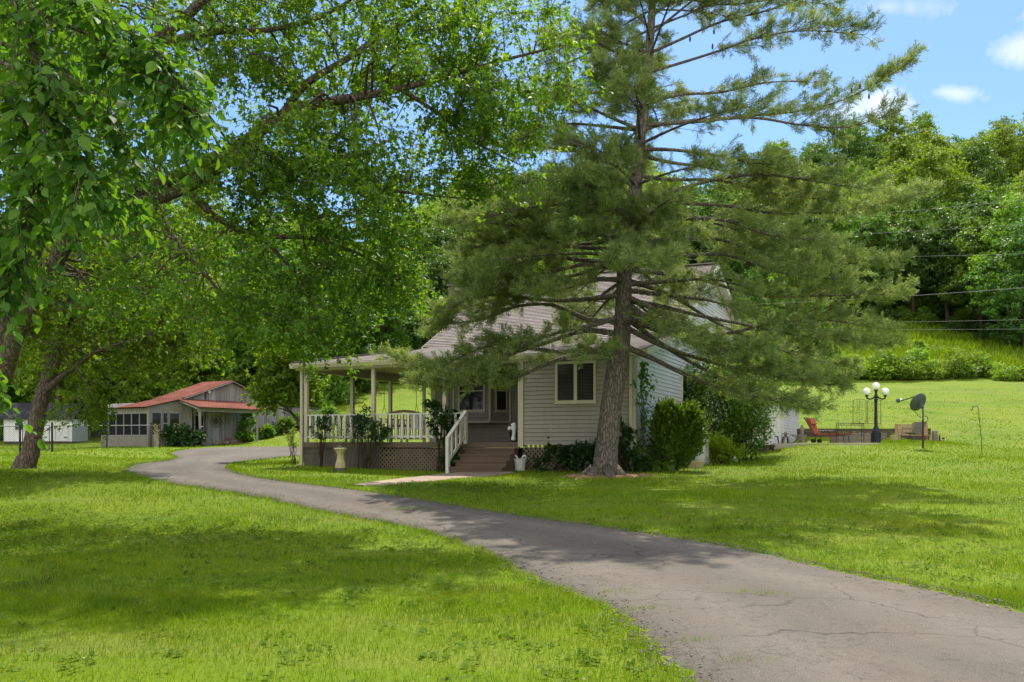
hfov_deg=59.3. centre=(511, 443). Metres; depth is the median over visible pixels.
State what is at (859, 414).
garden trellis
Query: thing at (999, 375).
woodland shrub
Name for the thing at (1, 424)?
woodland shrub
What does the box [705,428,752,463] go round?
bright shrub
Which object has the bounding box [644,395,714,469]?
yew bush
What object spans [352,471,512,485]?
garden path
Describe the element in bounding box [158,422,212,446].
ivy bush
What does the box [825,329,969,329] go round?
power line
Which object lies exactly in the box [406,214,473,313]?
forest tree
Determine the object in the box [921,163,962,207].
forest tree
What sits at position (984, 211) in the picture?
forest tree
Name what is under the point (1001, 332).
woodland shrub
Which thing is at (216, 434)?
barn door
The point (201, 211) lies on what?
forest tree
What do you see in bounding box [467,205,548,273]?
forest tree
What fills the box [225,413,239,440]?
barn door
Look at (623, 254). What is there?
pine tree
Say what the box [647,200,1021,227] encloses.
power line
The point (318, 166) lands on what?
maple tree
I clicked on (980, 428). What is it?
shepherd hook
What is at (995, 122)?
forest tree
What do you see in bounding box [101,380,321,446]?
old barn
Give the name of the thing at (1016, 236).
forest tree
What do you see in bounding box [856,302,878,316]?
woodland shrub
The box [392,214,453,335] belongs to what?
forest tree
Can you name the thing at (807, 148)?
forest tree
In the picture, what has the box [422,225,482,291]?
forest tree
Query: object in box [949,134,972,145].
forest tree
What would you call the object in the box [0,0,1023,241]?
sky
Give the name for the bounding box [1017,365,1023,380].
woodland shrub
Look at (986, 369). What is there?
woodland shrub
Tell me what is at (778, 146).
forest tree
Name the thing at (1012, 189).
forest tree
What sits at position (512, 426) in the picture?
garden statue
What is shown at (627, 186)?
forest tree
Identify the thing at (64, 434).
door
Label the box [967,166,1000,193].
forest tree
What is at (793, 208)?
forest tree
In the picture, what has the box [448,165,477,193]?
forest tree
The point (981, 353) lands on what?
woodland shrub
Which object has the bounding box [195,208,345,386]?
forest tree
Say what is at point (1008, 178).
forest tree
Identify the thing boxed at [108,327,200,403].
forest tree
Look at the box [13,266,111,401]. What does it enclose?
forest tree
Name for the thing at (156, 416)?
window
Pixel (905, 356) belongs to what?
woodland shrub
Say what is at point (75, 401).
woodland shrub
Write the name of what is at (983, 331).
woodland shrub
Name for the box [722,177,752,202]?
forest tree
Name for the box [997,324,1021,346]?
woodland shrub
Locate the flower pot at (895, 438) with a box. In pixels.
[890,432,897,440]
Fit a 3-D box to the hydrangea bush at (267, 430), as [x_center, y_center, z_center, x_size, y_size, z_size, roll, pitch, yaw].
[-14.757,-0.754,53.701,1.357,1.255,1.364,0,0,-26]
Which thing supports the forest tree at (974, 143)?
on the ground at (402, 399)
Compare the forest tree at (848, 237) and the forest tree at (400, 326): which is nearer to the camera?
the forest tree at (400, 326)
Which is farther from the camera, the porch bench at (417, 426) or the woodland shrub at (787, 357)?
the woodland shrub at (787, 357)
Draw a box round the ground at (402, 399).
[0,277,1023,681]
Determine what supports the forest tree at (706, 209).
on the ground at (402, 399)
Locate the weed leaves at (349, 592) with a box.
[0,515,1023,681]
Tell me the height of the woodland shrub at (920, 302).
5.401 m
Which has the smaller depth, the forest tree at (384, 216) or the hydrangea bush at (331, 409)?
the hydrangea bush at (331, 409)
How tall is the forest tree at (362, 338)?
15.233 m
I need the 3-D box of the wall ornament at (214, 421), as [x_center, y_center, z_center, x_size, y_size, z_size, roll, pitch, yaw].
[-16.904,-1.270,51.416,0.051,0.761,0.800,0,0,31]
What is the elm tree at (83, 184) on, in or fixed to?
on the ground at (402, 399)
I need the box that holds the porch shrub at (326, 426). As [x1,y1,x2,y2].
[308,414,332,466]
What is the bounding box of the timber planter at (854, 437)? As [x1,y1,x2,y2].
[830,431,886,442]
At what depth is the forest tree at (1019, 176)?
107.80 m
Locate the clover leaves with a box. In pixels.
[0,470,1023,681]
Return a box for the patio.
[772,443,883,448]
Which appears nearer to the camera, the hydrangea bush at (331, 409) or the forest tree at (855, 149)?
the hydrangea bush at (331, 409)
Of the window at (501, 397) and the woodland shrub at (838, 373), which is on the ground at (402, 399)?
the woodland shrub at (838, 373)
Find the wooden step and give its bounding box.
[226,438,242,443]
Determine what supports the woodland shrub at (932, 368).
on the ground at (402, 399)
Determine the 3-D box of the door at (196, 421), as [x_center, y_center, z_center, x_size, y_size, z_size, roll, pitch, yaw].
[-17.558,-0.775,50.497,0.050,1.750,0.690,0,0,31]
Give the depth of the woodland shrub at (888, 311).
109.40 m
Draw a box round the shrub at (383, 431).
[346,404,391,468]
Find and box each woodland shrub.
[0,408,3,438]
[2,360,38,409]
[74,370,118,410]
[88,408,114,435]
[100,371,161,403]
[237,350,274,387]
[251,382,267,391]
[278,391,335,408]
[311,328,369,394]
[312,373,356,404]
[347,378,380,392]
[354,313,414,356]
[404,317,439,350]
[761,341,803,372]
[777,335,810,360]
[797,334,843,355]
[798,356,837,378]
[815,340,846,358]
[818,318,836,327]
[833,359,857,379]
[837,273,865,309]
[843,352,872,379]
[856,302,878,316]
[863,354,896,380]
[871,349,904,379]
[872,299,900,309]
[875,303,904,320]
[882,353,924,379]
[893,305,915,320]
[893,358,920,379]
[900,361,927,380]
[901,289,949,316]
[904,347,934,366]
[913,306,938,325]
[916,358,946,379]
[916,360,946,379]
[929,359,958,379]
[941,346,984,371]
[942,316,964,332]
[946,353,981,378]
[948,297,996,331]
[954,356,985,377]
[962,350,996,376]
[965,307,1006,333]
[969,354,991,376]
[973,324,992,341]
[977,361,996,376]
[983,361,1018,379]
[991,368,1011,380]
[997,300,1022,334]
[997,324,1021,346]
[1003,365,1022,380]
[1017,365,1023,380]
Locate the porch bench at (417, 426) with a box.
[399,414,436,441]
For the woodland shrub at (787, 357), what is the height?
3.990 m
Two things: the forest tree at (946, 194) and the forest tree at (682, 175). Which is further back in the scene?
the forest tree at (946, 194)
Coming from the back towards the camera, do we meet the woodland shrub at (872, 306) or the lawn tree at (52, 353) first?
the woodland shrub at (872, 306)
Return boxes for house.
[289,262,803,472]
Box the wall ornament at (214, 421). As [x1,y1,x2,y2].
[211,415,220,427]
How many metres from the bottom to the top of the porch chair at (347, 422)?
0.952 m
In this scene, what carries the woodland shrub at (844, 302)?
on the ground at (402, 399)
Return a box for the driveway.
[126,446,1023,681]
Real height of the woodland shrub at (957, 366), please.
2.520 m
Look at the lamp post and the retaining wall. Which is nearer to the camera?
the lamp post
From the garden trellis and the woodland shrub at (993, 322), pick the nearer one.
the garden trellis
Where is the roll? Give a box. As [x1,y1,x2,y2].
[153,423,159,447]
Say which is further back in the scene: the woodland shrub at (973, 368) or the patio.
the woodland shrub at (973, 368)
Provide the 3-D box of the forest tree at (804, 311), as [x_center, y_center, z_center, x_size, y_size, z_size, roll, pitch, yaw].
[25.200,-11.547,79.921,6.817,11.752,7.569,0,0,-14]
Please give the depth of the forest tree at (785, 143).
169.20 m
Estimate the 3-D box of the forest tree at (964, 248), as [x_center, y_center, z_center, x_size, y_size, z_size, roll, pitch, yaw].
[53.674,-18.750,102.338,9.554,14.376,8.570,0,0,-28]
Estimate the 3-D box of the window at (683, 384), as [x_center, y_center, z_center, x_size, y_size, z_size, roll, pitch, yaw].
[5.600,-1.660,29.134,0.070,1.280,0.910,0,0,23]
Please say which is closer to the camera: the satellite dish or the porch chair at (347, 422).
the porch chair at (347, 422)
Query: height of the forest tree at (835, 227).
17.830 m
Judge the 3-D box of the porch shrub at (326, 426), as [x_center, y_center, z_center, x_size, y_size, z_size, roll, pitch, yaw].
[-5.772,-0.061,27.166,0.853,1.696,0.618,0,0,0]
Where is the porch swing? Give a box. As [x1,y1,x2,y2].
[380,368,419,428]
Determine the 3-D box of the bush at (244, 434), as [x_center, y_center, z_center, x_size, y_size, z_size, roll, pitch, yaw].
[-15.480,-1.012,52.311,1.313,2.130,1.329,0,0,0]
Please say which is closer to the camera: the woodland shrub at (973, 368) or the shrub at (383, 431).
the shrub at (383, 431)
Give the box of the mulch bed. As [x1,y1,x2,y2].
[561,473,657,479]
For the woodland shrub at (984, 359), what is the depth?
76.31 m
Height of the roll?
1.380 m
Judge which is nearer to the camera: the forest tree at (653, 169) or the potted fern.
the potted fern
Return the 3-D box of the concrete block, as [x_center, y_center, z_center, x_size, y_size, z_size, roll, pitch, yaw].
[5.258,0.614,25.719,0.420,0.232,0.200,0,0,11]
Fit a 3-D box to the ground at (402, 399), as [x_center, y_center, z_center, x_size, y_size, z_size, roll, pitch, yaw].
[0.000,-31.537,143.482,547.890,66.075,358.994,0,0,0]
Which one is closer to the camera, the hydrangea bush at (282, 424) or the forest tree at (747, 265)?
the hydrangea bush at (282, 424)
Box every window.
[14,422,24,430]
[151,411,161,435]
[162,412,168,432]
[169,412,179,427]
[458,370,485,412]
[494,370,508,411]
[554,360,596,403]
[681,376,687,402]
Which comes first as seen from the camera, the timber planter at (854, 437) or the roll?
the timber planter at (854, 437)
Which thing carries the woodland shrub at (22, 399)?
on the ground at (402, 399)
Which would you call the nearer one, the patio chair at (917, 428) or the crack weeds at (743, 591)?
the crack weeds at (743, 591)
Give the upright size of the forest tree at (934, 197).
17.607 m
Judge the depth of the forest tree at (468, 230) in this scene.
98.83 m
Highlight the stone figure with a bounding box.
[798,425,805,442]
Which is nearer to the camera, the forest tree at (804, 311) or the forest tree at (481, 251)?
the forest tree at (804, 311)
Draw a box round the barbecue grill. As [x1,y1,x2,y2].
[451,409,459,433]
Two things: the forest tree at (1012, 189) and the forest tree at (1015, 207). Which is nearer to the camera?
the forest tree at (1015, 207)
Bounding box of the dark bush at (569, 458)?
[531,437,596,472]
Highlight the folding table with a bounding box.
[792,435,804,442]
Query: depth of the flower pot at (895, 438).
37.09 m
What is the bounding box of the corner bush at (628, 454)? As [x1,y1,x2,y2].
[618,416,654,471]
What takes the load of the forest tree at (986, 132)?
on the ground at (402, 399)
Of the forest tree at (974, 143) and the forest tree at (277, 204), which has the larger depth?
the forest tree at (974, 143)
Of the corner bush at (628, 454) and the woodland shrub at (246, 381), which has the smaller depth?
the corner bush at (628, 454)
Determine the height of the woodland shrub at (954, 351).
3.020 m
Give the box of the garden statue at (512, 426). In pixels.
[507,423,515,440]
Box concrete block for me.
[688,461,703,467]
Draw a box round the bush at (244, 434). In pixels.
[234,409,255,442]
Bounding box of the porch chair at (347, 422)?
[345,413,360,441]
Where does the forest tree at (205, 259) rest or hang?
on the ground at (402, 399)
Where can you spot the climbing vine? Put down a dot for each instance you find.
(642, 377)
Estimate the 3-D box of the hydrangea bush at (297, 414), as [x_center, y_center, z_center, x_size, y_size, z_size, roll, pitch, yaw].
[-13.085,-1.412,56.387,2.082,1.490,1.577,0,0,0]
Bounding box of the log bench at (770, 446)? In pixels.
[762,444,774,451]
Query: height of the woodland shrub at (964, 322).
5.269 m
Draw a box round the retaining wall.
[797,428,930,439]
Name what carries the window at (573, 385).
in the house
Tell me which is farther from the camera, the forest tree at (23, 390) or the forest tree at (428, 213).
the forest tree at (428, 213)
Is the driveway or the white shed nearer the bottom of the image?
the driveway
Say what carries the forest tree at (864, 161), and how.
on the ground at (402, 399)
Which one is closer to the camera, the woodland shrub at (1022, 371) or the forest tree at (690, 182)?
the woodland shrub at (1022, 371)
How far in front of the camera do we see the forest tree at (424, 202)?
143.64 m
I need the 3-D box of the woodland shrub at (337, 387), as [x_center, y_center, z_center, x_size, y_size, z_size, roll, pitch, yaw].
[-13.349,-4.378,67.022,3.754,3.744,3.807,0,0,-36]
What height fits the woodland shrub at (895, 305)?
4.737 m
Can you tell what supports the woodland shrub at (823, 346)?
on the ground at (402, 399)
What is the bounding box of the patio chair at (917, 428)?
[901,421,926,440]
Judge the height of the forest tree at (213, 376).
11.749 m
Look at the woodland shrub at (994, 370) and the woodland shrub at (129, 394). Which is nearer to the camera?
the woodland shrub at (129, 394)
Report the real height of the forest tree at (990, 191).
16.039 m
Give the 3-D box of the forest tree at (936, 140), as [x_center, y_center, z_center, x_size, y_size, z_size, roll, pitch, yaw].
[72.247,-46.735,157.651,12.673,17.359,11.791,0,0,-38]
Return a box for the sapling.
[908,339,930,359]
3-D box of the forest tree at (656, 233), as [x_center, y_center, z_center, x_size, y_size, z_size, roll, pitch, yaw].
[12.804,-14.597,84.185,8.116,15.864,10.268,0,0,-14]
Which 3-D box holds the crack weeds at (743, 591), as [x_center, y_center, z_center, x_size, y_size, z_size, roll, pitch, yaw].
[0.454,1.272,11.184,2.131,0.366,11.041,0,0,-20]
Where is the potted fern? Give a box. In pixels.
[505,423,517,441]
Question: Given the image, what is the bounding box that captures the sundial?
[334,444,346,471]
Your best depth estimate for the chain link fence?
41.87 m
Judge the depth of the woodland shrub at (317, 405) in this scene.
63.42 m
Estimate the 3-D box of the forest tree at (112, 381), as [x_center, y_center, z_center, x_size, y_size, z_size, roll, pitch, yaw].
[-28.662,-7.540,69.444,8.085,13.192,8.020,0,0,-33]
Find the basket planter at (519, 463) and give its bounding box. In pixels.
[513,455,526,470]
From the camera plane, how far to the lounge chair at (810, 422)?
38.56 m
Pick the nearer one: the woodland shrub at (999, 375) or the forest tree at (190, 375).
the forest tree at (190, 375)
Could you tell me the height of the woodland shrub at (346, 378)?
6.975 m
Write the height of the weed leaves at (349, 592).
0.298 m
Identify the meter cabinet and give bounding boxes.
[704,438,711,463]
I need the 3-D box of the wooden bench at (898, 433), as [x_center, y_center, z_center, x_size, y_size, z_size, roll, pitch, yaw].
[17.136,-0.456,38.437,1.360,0.820,0.510,0,0,6]
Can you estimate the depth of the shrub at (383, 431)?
26.45 m
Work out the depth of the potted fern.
26.27 m
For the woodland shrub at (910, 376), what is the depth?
74.80 m
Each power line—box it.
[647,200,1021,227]
[690,254,1000,259]
[691,224,1023,240]
[746,287,1023,304]
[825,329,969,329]
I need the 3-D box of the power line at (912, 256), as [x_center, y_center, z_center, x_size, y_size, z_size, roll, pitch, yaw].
[20.383,-10.696,50.900,33.047,3.891,0.012,0,0,41]
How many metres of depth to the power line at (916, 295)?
48.43 m
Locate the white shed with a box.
[0,403,87,443]
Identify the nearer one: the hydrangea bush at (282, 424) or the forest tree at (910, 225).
the hydrangea bush at (282, 424)
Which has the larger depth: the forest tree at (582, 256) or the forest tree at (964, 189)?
the forest tree at (964, 189)
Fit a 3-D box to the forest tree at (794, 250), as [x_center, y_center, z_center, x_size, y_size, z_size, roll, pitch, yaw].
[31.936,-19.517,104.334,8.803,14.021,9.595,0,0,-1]
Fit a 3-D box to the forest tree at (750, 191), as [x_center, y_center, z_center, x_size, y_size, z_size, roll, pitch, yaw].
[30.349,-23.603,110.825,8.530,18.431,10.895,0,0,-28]
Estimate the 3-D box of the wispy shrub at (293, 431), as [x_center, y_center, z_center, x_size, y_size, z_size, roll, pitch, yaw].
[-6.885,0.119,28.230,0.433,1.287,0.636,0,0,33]
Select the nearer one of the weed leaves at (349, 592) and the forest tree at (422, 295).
the weed leaves at (349, 592)
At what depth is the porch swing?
30.22 m
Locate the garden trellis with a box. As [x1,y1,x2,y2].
[853,399,880,423]
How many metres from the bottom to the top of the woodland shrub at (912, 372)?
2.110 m
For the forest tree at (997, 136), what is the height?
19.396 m
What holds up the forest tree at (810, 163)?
on the ground at (402, 399)
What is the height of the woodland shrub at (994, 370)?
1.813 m
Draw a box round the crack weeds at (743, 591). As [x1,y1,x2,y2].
[383,506,777,663]
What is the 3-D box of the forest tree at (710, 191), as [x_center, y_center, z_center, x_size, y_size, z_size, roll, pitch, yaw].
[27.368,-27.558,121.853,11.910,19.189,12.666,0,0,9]
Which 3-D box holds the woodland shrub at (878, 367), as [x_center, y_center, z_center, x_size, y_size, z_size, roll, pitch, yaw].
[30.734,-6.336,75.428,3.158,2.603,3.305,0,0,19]
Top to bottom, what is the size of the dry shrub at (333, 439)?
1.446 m
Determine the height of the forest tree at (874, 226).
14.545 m
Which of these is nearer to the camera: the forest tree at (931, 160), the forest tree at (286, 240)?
the forest tree at (286, 240)
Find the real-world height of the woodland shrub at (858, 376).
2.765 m
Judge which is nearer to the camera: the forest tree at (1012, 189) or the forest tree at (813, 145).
the forest tree at (1012, 189)
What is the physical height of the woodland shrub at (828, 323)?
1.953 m
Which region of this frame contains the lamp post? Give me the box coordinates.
[863,382,888,442]
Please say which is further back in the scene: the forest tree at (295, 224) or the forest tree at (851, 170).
the forest tree at (851, 170)
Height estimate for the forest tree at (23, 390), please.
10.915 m
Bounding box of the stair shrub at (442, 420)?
[422,398,460,471]
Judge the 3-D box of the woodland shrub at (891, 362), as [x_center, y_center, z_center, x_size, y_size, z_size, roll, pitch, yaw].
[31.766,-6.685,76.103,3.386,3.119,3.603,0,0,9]
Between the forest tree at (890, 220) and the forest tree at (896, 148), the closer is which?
the forest tree at (890, 220)
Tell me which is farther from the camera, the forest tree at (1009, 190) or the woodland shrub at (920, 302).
the forest tree at (1009, 190)
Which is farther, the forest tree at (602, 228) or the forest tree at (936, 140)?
the forest tree at (936, 140)
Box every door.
[43,420,54,440]
[56,420,67,440]
[194,414,203,440]
[208,413,224,443]
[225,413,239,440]
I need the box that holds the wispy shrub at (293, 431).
[283,428,299,465]
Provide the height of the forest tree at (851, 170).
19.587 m
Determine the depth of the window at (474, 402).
29.32 m
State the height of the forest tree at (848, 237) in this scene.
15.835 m
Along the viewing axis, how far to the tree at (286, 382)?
31.32 m
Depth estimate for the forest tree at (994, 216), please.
102.95 m
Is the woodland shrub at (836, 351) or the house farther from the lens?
the woodland shrub at (836, 351)
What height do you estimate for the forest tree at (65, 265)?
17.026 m
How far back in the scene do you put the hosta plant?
23.51 m
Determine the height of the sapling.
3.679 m
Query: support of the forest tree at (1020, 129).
on the ground at (402, 399)
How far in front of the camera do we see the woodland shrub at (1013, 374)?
73.60 m
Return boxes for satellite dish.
[896,393,927,447]
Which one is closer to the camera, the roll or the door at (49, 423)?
the roll
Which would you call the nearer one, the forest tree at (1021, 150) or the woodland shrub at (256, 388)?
the woodland shrub at (256, 388)
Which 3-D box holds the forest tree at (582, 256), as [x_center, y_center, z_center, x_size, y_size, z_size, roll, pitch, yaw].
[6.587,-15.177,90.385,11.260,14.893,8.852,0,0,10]
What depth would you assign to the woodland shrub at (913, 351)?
76.66 m
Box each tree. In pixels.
[0,0,232,449]
[0,0,612,409]
[3,166,235,468]
[8,322,102,402]
[8,361,23,401]
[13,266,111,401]
[46,230,105,386]
[78,226,167,385]
[87,264,171,396]
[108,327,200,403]
[133,174,243,345]
[144,270,238,390]
[168,233,229,281]
[172,275,263,396]
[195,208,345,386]
[233,195,339,373]
[238,340,330,461]
[250,216,362,332]
[286,211,372,388]
[288,211,389,376]
[342,221,432,354]
[348,193,430,257]
[363,262,438,341]
[367,0,946,478]
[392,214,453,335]
[406,199,433,216]
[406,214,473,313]
[409,244,458,333]
[411,197,456,232]
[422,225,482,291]
[433,188,464,201]
[445,218,500,292]
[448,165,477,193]
[452,194,524,274]
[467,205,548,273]
[494,208,582,269]
[519,168,582,252]
[532,217,608,273]
[585,204,619,269]
[619,184,649,264]
[636,213,686,267]
[643,174,703,262]
[644,153,659,173]
[647,172,701,231]
[671,193,750,296]
[681,181,705,195]
[688,171,740,235]
[688,208,744,269]
[717,192,798,303]
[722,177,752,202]
[727,174,826,253]
[728,180,791,282]
[730,254,805,357]
[743,217,825,308]
[746,140,794,178]
[758,248,834,352]
[766,138,798,157]
[790,146,834,181]
[795,138,837,166]
[795,185,875,312]
[797,142,825,164]
[799,161,831,185]
[806,111,892,182]
[814,197,870,309]
[821,120,891,171]
[836,160,885,215]
[839,213,909,310]
[844,155,878,194]
[844,169,905,280]
[856,207,905,274]
[863,112,918,170]
[873,178,962,302]
[874,131,925,180]
[874,202,945,317]
[877,159,924,217]
[889,140,988,219]
[897,175,956,264]
[901,110,949,158]
[902,203,999,322]
[907,127,955,166]
[914,220,973,319]
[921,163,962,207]
[936,189,1017,331]
[936,216,1014,329]
[940,134,1011,202]
[940,134,1016,184]
[942,202,980,309]
[947,178,994,297]
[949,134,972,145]
[953,180,1000,207]
[960,216,1023,349]
[962,193,1023,290]
[965,192,1023,344]
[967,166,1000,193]
[972,123,1023,193]
[972,129,1022,171]
[975,115,1023,174]
[996,182,1023,211]
[1000,176,1022,191]
[1000,179,1023,193]
[1004,134,1023,182]
[1004,170,1023,202]
[1013,109,1023,177]
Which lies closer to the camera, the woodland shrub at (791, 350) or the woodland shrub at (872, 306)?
the woodland shrub at (791, 350)
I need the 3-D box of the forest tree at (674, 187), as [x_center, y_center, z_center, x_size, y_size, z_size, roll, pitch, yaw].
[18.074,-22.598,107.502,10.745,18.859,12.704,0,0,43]
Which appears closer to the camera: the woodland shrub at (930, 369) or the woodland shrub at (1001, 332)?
the woodland shrub at (930, 369)
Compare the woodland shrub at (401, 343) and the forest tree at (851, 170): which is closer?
the woodland shrub at (401, 343)
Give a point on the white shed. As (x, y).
(24, 409)
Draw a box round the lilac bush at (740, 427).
[681,351,792,460]
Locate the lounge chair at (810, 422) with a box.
[804,417,850,442]
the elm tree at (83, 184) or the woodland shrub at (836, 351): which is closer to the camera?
the elm tree at (83, 184)
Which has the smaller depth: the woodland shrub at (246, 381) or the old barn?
the old barn
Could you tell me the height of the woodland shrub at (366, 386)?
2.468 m
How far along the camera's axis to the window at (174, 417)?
49.10 m
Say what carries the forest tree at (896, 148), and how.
on the ground at (402, 399)
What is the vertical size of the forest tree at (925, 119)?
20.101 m
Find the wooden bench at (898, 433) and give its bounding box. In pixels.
[895,424,931,440]
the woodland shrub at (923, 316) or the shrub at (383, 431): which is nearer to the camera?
the shrub at (383, 431)
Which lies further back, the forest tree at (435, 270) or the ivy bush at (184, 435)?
the forest tree at (435, 270)
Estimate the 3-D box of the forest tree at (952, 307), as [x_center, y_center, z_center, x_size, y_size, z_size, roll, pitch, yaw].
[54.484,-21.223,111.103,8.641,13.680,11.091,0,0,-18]
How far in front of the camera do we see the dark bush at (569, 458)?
23.71 m
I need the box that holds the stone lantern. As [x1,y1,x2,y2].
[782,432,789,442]
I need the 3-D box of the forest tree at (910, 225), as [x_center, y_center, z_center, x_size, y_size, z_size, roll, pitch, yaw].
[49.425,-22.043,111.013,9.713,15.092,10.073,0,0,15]
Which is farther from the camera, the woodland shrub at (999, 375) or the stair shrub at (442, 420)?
the woodland shrub at (999, 375)
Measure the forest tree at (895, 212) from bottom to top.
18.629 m
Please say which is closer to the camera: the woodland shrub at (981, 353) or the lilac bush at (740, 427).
the lilac bush at (740, 427)
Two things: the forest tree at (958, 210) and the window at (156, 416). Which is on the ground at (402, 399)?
the forest tree at (958, 210)
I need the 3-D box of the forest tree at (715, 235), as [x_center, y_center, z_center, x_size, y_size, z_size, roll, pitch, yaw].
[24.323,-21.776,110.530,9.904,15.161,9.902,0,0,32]
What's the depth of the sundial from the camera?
25.06 m
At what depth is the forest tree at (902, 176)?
131.71 m
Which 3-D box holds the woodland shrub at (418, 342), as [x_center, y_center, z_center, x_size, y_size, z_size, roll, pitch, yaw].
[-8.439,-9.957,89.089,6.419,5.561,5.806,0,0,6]
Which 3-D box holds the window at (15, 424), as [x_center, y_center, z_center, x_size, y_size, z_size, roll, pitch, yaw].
[-31.934,-1.125,58.332,0.630,0.550,0.034,0,0,-7]
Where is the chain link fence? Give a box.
[0,422,151,451]
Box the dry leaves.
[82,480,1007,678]
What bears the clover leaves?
on the ground at (402, 399)
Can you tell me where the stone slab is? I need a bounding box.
[932,430,937,440]
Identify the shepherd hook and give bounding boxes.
[971,406,982,455]
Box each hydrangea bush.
[253,421,276,439]
[272,415,297,434]
[289,410,316,428]
[316,402,340,424]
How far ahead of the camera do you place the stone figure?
38.34 m
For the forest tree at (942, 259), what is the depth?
106.63 m
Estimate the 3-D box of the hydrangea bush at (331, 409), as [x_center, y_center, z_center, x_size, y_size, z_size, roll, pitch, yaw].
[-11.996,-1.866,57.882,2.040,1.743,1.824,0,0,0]
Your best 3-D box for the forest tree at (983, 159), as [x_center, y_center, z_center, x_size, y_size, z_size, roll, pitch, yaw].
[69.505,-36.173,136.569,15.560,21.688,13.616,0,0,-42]
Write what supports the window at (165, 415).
in the old barn
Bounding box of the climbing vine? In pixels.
[630,361,657,471]
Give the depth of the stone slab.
37.44 m
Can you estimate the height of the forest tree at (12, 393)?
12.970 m
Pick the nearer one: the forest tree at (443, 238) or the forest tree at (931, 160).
the forest tree at (443, 238)
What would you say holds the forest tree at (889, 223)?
on the ground at (402, 399)
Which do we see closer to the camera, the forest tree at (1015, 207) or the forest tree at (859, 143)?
the forest tree at (1015, 207)
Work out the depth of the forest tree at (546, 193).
102.23 m
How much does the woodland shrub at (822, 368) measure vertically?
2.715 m
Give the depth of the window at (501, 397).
29.23 m
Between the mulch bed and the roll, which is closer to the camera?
the mulch bed
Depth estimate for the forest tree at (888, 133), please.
159.32 m
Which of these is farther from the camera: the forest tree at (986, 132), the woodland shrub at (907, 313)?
the forest tree at (986, 132)
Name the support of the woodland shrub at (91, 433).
on the ground at (402, 399)
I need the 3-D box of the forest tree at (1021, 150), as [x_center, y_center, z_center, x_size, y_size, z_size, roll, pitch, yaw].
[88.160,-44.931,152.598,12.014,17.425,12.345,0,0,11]
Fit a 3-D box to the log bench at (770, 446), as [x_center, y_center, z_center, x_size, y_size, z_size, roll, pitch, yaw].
[9.327,0.178,32.720,0.465,0.322,0.120,0,0,11]
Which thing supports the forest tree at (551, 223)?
on the ground at (402, 399)
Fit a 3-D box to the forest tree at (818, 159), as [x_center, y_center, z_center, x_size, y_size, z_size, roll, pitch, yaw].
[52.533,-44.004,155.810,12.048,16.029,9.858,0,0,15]
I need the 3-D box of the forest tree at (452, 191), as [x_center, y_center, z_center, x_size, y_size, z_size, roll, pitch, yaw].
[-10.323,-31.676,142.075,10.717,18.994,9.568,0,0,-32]
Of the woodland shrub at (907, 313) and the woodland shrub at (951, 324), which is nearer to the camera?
the woodland shrub at (951, 324)
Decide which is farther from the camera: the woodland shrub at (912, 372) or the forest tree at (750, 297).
the forest tree at (750, 297)
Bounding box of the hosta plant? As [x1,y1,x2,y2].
[634,438,677,471]

